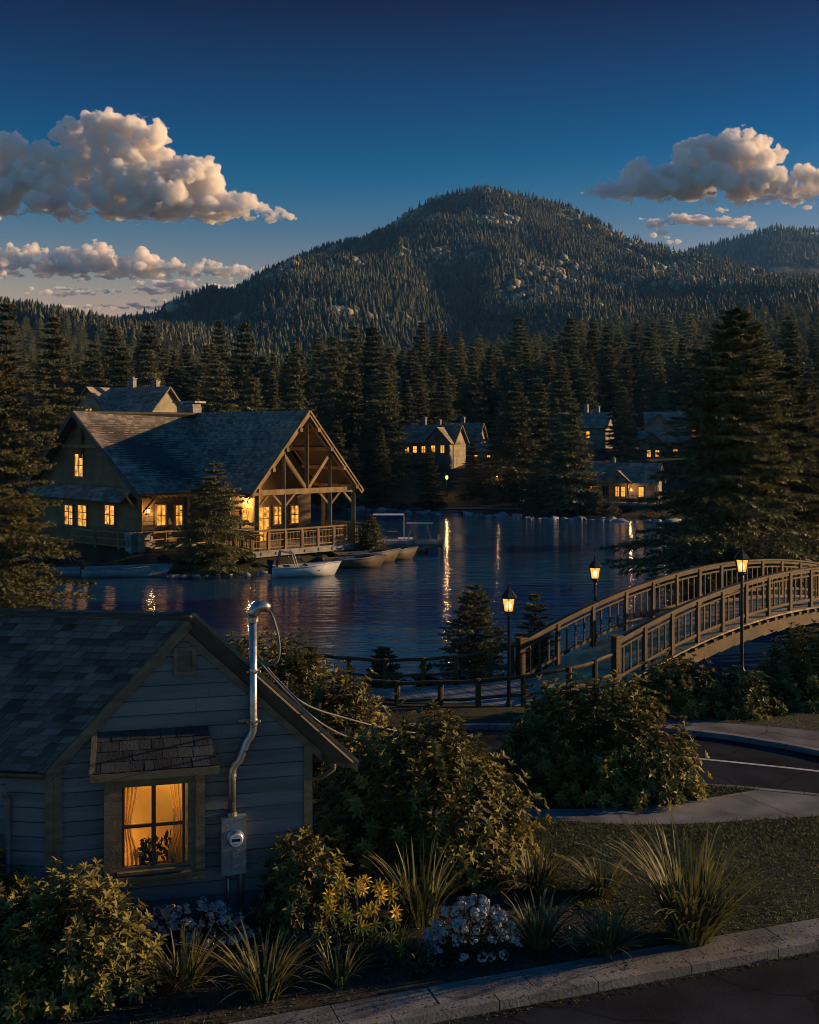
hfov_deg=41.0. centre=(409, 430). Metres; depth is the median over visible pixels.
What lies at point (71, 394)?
forest fir
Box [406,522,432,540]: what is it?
canopy frame
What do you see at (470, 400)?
forest fir
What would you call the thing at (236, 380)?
forest fir
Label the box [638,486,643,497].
window
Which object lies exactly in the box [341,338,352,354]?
forest fir
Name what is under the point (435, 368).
forest fir
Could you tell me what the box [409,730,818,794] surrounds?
road
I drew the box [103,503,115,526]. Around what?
window
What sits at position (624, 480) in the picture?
cabin
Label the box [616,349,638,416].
forest fir
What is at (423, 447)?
window
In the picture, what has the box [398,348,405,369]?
forest fir
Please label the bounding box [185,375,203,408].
fir tree
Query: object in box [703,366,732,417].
forest fir
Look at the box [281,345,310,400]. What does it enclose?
forest fir
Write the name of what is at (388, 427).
fir tree
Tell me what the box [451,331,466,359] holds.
forest fir
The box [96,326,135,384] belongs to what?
forest fir
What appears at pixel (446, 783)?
shrub
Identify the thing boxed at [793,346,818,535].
spruce
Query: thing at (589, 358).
forest fir
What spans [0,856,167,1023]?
shrub
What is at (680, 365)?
forest fir
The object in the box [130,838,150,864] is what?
potted plant
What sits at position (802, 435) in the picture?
forest fir
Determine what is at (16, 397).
forest fir
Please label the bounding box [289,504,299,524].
window
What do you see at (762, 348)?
forest fir
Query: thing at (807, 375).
forest fir
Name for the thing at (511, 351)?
forest fir
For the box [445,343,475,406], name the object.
forest fir
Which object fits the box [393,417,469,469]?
lake house
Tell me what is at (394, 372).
forest fir
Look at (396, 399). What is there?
forest fir
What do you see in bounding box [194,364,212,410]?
forest fir
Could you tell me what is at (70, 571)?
skiff
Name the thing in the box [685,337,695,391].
forest fir
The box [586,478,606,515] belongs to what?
fir tree
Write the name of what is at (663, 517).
shore bush
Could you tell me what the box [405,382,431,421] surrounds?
forest fir
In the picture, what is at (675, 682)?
shrub
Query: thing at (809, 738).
footpath
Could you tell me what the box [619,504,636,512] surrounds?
shore bush
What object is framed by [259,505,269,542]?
door
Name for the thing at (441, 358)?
forest fir
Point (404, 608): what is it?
water
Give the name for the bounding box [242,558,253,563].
bank bush
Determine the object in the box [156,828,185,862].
potted plant
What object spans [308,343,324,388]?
forest fir
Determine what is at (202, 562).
bank bush
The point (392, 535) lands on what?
pontoon boat
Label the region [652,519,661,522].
boulder
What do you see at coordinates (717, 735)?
kerb
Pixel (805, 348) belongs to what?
forest fir
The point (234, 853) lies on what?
breaker door
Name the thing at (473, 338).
forest fir
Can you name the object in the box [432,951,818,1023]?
street
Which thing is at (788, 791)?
kerb
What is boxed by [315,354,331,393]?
forest fir
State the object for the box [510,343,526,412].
forest fir
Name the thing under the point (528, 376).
forest fir
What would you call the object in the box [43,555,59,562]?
bank bush
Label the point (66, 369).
forest fir
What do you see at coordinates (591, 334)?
forest fir
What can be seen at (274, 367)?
forest fir
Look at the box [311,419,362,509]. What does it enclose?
fir tree
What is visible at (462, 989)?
pavement
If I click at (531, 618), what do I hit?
spruce
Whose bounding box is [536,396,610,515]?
fir tree
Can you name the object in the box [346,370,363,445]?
forest fir
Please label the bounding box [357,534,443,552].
floating dock
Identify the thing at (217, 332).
forest fir
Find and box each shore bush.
[458,492,474,499]
[522,510,538,516]
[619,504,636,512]
[638,514,651,518]
[657,514,670,518]
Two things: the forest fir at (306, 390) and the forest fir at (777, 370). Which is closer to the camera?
the forest fir at (306, 390)
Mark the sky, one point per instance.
(152, 151)
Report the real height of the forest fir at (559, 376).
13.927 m
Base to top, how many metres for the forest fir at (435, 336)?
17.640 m
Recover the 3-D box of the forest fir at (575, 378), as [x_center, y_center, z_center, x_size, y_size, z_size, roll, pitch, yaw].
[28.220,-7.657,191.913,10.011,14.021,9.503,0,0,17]
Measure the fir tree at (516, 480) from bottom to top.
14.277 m
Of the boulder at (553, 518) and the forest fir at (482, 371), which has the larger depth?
the forest fir at (482, 371)
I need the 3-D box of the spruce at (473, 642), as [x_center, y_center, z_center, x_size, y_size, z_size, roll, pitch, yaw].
[1.868,6.695,32.596,3.804,4.305,3.720,0,0,17]
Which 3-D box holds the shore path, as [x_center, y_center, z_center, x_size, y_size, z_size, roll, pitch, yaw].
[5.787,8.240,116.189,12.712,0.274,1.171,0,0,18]
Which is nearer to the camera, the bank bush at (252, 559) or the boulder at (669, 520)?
the bank bush at (252, 559)
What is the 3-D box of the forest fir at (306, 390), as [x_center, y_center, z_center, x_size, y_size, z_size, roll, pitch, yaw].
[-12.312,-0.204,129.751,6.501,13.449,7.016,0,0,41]
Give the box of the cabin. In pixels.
[579,457,665,510]
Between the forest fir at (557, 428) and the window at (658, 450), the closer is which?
the forest fir at (557, 428)
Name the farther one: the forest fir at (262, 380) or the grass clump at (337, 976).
the forest fir at (262, 380)
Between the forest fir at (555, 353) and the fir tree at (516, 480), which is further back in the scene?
the forest fir at (555, 353)
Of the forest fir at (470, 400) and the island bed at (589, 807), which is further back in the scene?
the forest fir at (470, 400)
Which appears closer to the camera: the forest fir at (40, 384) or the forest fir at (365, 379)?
the forest fir at (40, 384)
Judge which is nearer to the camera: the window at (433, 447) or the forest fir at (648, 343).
the window at (433, 447)
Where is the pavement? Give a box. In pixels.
[229,918,818,1023]
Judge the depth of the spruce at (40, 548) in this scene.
34.17 m
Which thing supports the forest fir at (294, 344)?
on the ground at (90, 554)
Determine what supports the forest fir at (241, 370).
on the ground at (90, 554)
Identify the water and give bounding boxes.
[4,508,815,687]
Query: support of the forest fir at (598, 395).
on the ground at (90, 554)
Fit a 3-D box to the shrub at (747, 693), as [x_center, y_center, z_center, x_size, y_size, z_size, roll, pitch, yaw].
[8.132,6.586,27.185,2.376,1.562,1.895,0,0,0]
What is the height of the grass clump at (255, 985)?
0.894 m
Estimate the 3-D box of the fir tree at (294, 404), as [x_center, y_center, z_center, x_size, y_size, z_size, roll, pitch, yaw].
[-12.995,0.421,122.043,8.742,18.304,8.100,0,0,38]
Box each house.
[0,608,358,933]
[69,377,181,411]
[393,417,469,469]
[458,416,487,446]
[466,443,496,459]
[567,404,614,450]
[636,431,689,457]
[641,410,698,439]
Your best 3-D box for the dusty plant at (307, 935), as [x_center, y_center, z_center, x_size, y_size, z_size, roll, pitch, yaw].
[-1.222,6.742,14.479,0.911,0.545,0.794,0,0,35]
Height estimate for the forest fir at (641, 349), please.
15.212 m
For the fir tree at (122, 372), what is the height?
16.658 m
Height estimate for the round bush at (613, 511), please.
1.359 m
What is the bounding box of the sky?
[0,0,818,317]
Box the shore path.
[409,508,521,509]
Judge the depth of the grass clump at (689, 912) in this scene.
14.84 m
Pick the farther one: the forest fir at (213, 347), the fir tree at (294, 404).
the forest fir at (213, 347)
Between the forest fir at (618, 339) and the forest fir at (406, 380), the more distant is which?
the forest fir at (618, 339)
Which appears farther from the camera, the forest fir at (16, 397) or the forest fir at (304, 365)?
the forest fir at (304, 365)
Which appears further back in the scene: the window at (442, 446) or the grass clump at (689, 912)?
the window at (442, 446)
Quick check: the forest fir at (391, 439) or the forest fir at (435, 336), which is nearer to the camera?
the forest fir at (391, 439)
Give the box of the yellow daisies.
[313,874,404,964]
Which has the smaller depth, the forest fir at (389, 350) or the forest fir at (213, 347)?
the forest fir at (213, 347)
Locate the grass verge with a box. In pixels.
[619,685,818,730]
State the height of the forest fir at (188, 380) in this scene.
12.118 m
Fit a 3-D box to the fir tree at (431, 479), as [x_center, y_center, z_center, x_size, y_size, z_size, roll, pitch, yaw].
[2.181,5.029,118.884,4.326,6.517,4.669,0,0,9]
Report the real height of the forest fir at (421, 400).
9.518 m
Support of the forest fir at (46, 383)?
on the ground at (90, 554)
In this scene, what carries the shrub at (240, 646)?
on the ground at (90, 554)
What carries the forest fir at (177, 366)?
on the ground at (90, 554)
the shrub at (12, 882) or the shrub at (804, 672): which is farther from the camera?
the shrub at (804, 672)
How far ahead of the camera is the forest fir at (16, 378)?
159.60 m
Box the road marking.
[689,757,818,771]
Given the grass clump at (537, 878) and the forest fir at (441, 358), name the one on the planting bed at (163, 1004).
the grass clump at (537, 878)
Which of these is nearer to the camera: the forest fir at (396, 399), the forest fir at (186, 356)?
the forest fir at (396, 399)
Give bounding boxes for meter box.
[218,813,245,916]
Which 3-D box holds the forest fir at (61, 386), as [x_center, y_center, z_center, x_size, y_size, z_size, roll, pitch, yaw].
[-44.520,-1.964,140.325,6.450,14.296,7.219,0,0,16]
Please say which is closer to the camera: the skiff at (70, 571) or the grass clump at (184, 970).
the grass clump at (184, 970)
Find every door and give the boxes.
[231,849,238,869]
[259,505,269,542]
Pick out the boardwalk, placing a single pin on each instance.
(477, 692)
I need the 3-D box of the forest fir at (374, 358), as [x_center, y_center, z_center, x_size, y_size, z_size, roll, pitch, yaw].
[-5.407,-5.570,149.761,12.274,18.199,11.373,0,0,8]
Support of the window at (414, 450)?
in the lake house at (446, 444)
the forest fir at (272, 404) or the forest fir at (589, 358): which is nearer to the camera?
the forest fir at (272, 404)
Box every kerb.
[335,935,818,1023]
[409,723,818,755]
[486,779,818,795]
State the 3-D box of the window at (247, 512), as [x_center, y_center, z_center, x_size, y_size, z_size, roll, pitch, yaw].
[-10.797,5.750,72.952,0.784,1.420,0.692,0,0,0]
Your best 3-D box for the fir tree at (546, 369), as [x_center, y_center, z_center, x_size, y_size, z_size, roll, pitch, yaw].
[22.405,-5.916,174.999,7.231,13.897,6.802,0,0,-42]
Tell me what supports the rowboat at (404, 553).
on the water
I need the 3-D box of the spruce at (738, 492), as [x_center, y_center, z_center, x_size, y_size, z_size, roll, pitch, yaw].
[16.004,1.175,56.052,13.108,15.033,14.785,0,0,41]
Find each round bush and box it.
[604,504,622,516]
[639,502,662,516]
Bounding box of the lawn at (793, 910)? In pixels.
[528,816,818,945]
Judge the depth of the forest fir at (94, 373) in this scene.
127.26 m
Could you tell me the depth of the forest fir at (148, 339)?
160.65 m
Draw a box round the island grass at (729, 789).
[473,781,755,808]
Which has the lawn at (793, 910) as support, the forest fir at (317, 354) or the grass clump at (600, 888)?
the grass clump at (600, 888)
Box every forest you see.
[0,183,818,364]
[0,299,818,439]
[113,222,818,317]
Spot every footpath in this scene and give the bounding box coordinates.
[484,790,818,823]
[617,689,818,747]
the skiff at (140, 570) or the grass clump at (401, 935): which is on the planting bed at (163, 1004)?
the grass clump at (401, 935)
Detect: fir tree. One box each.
[69,342,112,393]
[107,344,134,387]
[135,348,163,386]
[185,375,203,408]
[196,359,243,412]
[236,374,266,411]
[274,353,317,509]
[307,373,346,500]
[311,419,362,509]
[329,355,377,477]
[343,444,368,506]
[346,365,421,485]
[361,428,399,501]
[398,382,419,454]
[410,448,448,505]
[425,365,462,424]
[450,441,491,499]
[471,381,555,506]
[475,354,502,437]
[513,456,557,513]
[532,350,561,427]
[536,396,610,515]
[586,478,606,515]
[594,386,651,462]
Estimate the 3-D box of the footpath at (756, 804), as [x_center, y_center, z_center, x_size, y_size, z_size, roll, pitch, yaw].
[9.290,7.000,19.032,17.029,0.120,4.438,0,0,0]
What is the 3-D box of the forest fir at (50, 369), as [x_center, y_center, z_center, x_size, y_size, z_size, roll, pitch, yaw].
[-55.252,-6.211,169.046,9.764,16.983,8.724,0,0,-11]
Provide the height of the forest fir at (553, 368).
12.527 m
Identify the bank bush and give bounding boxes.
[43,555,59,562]
[157,554,169,559]
[194,558,208,564]
[239,551,257,560]
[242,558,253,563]
[254,562,263,566]
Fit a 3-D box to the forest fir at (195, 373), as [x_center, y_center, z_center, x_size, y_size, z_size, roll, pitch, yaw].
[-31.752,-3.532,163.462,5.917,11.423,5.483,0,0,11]
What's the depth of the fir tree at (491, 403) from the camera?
171.43 m
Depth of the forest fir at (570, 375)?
177.24 m
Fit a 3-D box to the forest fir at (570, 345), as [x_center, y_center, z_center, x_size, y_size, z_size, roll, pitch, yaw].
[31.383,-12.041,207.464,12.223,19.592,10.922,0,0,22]
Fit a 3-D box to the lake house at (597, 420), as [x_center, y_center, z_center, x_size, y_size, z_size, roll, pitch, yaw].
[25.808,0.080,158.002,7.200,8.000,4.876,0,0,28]
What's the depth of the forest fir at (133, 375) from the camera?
163.31 m
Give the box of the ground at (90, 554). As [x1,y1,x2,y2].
[0,190,818,807]
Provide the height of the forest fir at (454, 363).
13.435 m
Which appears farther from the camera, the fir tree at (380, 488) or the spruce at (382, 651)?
the fir tree at (380, 488)
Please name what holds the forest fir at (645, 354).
on the ground at (90, 554)
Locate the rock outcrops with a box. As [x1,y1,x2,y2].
[165,188,779,332]
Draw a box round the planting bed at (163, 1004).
[0,808,656,1023]
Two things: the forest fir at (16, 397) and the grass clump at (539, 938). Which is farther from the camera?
the forest fir at (16, 397)
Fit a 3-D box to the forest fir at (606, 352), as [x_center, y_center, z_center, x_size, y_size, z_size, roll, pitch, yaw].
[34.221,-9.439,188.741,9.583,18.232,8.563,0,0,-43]
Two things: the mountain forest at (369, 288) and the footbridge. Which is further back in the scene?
the mountain forest at (369, 288)
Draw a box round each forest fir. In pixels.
[0,336,12,378]
[0,422,26,478]
[3,374,19,395]
[10,376,37,457]
[12,375,50,478]
[15,373,30,405]
[32,358,49,429]
[33,382,49,431]
[34,363,51,401]
[42,361,73,448]
[44,337,77,401]
[49,405,63,430]
[50,382,76,429]
[57,361,78,401]
[72,362,112,402]
[73,361,84,394]
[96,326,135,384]
[100,356,113,383]
[118,321,169,385]
[120,366,135,382]
[130,342,143,370]
[135,354,143,381]
[154,349,183,397]
[164,380,178,392]
[165,365,179,397]
[167,353,184,403]
[175,342,196,386]
[175,356,187,397]
[179,374,194,403]
[184,369,197,398]
[194,343,216,387]
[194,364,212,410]
[196,370,212,410]
[203,344,221,376]
[206,318,231,376]
[206,352,231,401]
[206,369,220,409]
[219,322,266,407]
[219,385,235,408]
[226,357,235,374]
[226,374,246,411]
[245,361,267,406]
[254,355,271,403]
[261,376,285,410]
[263,382,272,408]
[268,353,280,391]
[269,394,279,410]
[277,354,293,409]
[281,340,312,397]
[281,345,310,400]
[284,352,310,408]
[299,373,318,419]
[306,330,325,367]
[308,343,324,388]
[311,369,319,393]
[314,335,356,451]
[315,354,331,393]
[330,340,351,404]
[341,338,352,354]
[341,389,363,445]
[342,324,366,385]
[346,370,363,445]
[347,324,403,454]
[356,360,370,413]
[356,368,411,473]
[364,380,409,480]
[378,362,404,431]
[382,348,396,369]
[387,360,401,404]
[388,381,402,429]
[391,364,405,415]
[394,355,406,404]
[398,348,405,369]
[399,348,422,397]
[399,365,433,423]
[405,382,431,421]
[410,322,434,378]
[414,371,434,422]
[414,387,430,424]
[422,353,452,408]
[423,370,445,421]
[424,328,441,377]
[427,342,440,379]
[433,345,457,393]
[440,334,453,360]
[443,351,457,393]
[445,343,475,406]
[449,351,459,380]
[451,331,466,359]
[451,366,471,422]
[456,347,494,433]
[467,335,479,358]
[468,354,487,411]
[478,390,538,484]
[482,348,496,398]
[491,363,505,430]
[494,315,542,394]
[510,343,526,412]
[513,377,566,479]
[516,344,542,436]
[529,370,602,481]
[543,399,568,490]
[546,355,575,438]
[547,359,557,382]
[550,342,566,380]
[558,317,594,395]
[564,349,582,411]
[566,369,577,402]
[574,359,600,411]
[576,345,590,395]
[579,366,610,410]
[583,352,598,400]
[584,322,602,400]
[594,324,631,405]
[600,363,621,411]
[600,385,646,462]
[610,333,631,369]
[610,345,630,400]
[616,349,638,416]
[626,320,645,363]
[628,356,659,427]
[629,343,642,395]
[632,352,660,408]
[636,339,654,386]
[638,327,668,389]
[648,322,664,373]
[659,335,698,411]
[680,383,745,483]
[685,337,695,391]
[694,334,733,414]
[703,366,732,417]
[740,341,753,368]
[747,338,770,376]
[766,354,787,385]
[769,345,780,375]
[770,315,814,378]
[772,322,814,379]
[779,363,807,436]
[785,404,813,479]
[798,336,813,364]
[799,366,818,435]
[806,329,818,377]
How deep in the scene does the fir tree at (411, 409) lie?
147.56 m
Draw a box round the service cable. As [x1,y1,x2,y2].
[258,609,414,739]
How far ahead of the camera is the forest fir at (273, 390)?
137.97 m
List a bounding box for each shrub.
[0,847,31,955]
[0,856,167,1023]
[225,626,293,688]
[238,627,350,772]
[247,824,353,941]
[289,660,400,798]
[312,692,551,897]
[312,745,425,862]
[483,669,711,811]
[623,648,731,720]
[695,664,787,720]
[757,619,818,712]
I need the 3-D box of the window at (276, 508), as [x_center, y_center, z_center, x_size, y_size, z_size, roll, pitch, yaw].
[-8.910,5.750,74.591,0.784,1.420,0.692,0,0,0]
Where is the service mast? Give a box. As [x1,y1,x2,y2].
[227,600,270,816]
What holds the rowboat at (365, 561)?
on the water
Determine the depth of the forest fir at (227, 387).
150.72 m
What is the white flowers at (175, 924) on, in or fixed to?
on the planting bed at (163, 1004)
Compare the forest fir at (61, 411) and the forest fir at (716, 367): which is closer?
the forest fir at (61, 411)
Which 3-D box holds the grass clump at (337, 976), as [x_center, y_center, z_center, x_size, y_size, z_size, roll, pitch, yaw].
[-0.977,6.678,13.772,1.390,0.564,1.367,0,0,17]
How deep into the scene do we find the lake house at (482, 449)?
145.75 m
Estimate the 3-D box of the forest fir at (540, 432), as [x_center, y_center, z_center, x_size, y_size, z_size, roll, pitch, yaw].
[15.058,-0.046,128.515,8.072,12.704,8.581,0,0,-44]
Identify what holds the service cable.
attached to the service mast
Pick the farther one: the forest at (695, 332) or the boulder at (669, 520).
the forest at (695, 332)
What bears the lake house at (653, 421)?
on the ground at (90, 554)
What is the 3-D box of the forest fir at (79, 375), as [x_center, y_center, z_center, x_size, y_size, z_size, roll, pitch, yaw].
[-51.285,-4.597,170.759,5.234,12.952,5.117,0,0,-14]
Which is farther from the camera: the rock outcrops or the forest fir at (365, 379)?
the rock outcrops
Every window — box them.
[63,503,73,526]
[73,453,83,477]
[76,503,87,527]
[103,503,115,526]
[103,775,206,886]
[154,503,167,526]
[174,503,183,526]
[241,506,253,527]
[272,505,280,525]
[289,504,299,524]
[412,445,417,452]
[421,445,425,452]
[430,445,435,452]
[440,444,444,453]
[602,485,606,496]
[614,486,619,496]
[620,486,625,496]
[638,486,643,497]
[646,449,651,457]
[654,449,659,457]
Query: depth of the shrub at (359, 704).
21.86 m
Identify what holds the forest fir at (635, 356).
on the ground at (90, 554)
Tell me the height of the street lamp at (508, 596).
3.727 m
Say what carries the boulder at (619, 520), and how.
on the ground at (90, 554)
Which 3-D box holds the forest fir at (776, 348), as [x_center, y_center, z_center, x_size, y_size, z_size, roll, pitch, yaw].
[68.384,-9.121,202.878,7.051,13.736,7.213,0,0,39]
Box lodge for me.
[22,401,365,557]
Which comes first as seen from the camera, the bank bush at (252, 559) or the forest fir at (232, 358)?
the bank bush at (252, 559)
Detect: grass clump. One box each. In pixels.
[125,913,269,992]
[170,913,364,1006]
[292,930,392,986]
[358,832,483,927]
[373,913,430,950]
[463,884,617,955]
[491,835,593,896]
[544,900,681,959]
[551,813,818,947]
[552,843,656,896]
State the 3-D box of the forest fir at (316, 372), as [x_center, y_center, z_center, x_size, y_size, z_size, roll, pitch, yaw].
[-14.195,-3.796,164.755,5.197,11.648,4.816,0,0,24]
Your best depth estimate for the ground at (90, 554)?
121.99 m
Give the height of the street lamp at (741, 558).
4.011 m
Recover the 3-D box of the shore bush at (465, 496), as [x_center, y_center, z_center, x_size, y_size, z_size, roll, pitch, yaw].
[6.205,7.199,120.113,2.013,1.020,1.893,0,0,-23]
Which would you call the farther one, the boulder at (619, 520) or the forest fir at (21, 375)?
the forest fir at (21, 375)
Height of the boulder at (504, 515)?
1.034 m
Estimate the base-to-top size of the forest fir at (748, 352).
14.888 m
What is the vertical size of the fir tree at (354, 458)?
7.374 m
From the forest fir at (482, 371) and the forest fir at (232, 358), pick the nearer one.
the forest fir at (232, 358)
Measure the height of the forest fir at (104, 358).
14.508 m
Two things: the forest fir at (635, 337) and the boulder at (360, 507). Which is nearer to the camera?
the boulder at (360, 507)
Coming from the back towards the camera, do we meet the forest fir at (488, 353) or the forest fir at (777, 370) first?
the forest fir at (488, 353)
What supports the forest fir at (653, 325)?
on the ground at (90, 554)
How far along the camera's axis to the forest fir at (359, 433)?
136.57 m
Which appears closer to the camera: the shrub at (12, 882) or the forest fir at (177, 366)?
the shrub at (12, 882)
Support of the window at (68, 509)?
in the lodge
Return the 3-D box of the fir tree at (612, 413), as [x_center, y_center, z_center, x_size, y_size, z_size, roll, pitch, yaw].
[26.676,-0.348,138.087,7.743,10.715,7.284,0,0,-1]
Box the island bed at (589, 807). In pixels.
[478,785,756,808]
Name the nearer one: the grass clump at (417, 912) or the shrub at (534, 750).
the grass clump at (417, 912)
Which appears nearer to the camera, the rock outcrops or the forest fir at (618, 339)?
the forest fir at (618, 339)
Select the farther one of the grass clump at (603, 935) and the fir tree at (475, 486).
the fir tree at (475, 486)
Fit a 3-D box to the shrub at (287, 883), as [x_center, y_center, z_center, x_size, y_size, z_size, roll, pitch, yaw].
[-1.529,6.391,15.421,1.520,1.690,1.457,0,0,0]
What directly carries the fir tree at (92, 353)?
on the ground at (90, 554)
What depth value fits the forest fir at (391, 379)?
145.96 m
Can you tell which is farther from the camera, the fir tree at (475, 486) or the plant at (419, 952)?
the fir tree at (475, 486)
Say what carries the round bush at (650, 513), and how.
on the ground at (90, 554)
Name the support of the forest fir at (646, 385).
on the ground at (90, 554)
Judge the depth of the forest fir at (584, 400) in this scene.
167.64 m
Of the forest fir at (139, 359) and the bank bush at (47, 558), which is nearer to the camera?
the bank bush at (47, 558)
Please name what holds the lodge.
on the ground at (90, 554)
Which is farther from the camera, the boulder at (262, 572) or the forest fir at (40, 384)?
the forest fir at (40, 384)
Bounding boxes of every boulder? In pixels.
[257,571,267,573]
[350,506,365,509]
[375,507,387,511]
[497,512,510,517]
[511,513,521,517]
[548,516,558,519]
[611,518,628,521]
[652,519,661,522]
[663,519,680,522]
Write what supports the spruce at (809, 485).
on the ground at (90, 554)
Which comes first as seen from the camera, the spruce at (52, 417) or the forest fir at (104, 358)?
the spruce at (52, 417)
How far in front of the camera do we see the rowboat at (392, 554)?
71.36 m
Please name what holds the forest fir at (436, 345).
on the ground at (90, 554)
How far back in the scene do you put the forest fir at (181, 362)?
181.72 m
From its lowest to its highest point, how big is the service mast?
3.029 m
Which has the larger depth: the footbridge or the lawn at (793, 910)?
the footbridge
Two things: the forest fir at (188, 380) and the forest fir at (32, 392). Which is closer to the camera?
the forest fir at (32, 392)
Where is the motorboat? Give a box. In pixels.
[267,550,340,577]
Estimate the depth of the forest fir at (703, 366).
182.62 m
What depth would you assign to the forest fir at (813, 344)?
232.03 m
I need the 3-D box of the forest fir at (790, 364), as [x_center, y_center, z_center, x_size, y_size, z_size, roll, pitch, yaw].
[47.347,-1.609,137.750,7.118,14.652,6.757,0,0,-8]
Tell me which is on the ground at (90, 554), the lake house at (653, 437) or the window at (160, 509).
the lake house at (653, 437)
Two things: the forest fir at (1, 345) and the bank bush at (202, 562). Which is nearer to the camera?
the bank bush at (202, 562)
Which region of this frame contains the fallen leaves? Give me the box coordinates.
[259,919,818,1023]
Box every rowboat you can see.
[317,552,386,568]
[333,548,400,561]
[354,544,417,559]
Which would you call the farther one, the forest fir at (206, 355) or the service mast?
the forest fir at (206, 355)
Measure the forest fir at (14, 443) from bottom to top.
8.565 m
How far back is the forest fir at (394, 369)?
178.05 m
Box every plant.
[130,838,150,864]
[140,835,164,863]
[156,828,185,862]
[281,921,349,969]
[373,936,443,974]
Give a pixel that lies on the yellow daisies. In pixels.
(359, 889)
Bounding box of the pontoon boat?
[372,513,412,539]
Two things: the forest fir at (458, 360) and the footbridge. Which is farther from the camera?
the forest fir at (458, 360)
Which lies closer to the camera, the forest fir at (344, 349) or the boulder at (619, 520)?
the boulder at (619, 520)
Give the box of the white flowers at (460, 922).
[423,893,523,965]
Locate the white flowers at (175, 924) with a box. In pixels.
[139,896,254,952]
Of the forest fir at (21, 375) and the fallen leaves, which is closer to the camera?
the fallen leaves
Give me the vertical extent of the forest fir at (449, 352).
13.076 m
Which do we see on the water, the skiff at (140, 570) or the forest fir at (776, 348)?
the skiff at (140, 570)
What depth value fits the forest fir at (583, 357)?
199.26 m
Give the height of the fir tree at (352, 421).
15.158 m
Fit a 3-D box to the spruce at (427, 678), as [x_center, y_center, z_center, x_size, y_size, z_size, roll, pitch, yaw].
[0.462,7.821,32.802,1.637,1.894,1.646,0,0,0]
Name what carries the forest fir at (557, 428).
on the ground at (90, 554)
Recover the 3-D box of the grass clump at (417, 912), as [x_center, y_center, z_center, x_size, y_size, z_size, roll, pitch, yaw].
[0.133,6.359,15.510,1.863,1.203,2.044,0,0,0]
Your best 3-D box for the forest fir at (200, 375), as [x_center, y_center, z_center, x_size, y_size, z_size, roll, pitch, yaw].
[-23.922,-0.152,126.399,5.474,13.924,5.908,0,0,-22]
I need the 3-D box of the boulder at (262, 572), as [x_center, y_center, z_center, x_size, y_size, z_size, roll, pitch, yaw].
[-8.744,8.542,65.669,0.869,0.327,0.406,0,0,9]
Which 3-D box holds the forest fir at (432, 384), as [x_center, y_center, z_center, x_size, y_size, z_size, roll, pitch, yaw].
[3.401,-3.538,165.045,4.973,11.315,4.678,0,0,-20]
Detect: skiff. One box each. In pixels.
[45,566,115,575]
[78,560,172,577]
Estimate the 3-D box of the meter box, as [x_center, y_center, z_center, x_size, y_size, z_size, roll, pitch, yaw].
[-2.517,6.243,15.419,0.437,1.614,0.254,0,0,-14]
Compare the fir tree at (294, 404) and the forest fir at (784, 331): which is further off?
the forest fir at (784, 331)
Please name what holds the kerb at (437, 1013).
on the ground at (90, 554)
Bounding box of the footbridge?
[513,559,818,686]
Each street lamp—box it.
[501,582,516,706]
[588,555,601,641]
[734,544,749,677]
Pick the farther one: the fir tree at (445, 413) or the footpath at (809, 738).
the fir tree at (445, 413)
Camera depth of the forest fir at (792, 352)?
191.13 m
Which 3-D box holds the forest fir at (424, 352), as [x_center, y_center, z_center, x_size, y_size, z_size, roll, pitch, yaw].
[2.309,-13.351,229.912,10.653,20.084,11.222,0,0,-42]
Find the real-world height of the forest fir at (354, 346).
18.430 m
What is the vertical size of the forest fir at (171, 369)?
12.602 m
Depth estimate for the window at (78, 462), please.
73.93 m
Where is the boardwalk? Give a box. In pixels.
[271,643,614,706]
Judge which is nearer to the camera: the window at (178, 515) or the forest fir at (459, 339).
the window at (178, 515)
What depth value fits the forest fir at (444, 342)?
238.89 m
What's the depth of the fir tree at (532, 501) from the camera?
112.51 m
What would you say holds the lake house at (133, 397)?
on the ground at (90, 554)
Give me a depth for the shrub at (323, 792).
18.16 m
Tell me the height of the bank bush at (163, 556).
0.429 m
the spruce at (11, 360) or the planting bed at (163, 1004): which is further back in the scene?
the spruce at (11, 360)
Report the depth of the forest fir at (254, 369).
146.47 m
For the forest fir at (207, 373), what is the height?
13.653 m
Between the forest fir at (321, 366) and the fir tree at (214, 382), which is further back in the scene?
the forest fir at (321, 366)
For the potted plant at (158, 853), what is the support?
on the house at (123, 733)
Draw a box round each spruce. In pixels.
[0,297,43,500]
[0,357,97,608]
[2,312,96,521]
[159,461,264,576]
[354,514,389,550]
[364,646,411,687]
[411,664,436,686]
[427,584,528,685]
[513,589,554,675]
[598,306,818,597]
[700,363,818,579]
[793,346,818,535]
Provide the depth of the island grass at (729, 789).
20.95 m
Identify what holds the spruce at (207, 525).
on the ground at (90, 554)
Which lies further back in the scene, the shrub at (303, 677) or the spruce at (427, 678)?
the spruce at (427, 678)
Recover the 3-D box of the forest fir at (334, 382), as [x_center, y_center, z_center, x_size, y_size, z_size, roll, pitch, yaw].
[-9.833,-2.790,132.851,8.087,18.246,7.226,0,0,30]
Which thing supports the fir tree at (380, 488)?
on the ground at (90, 554)

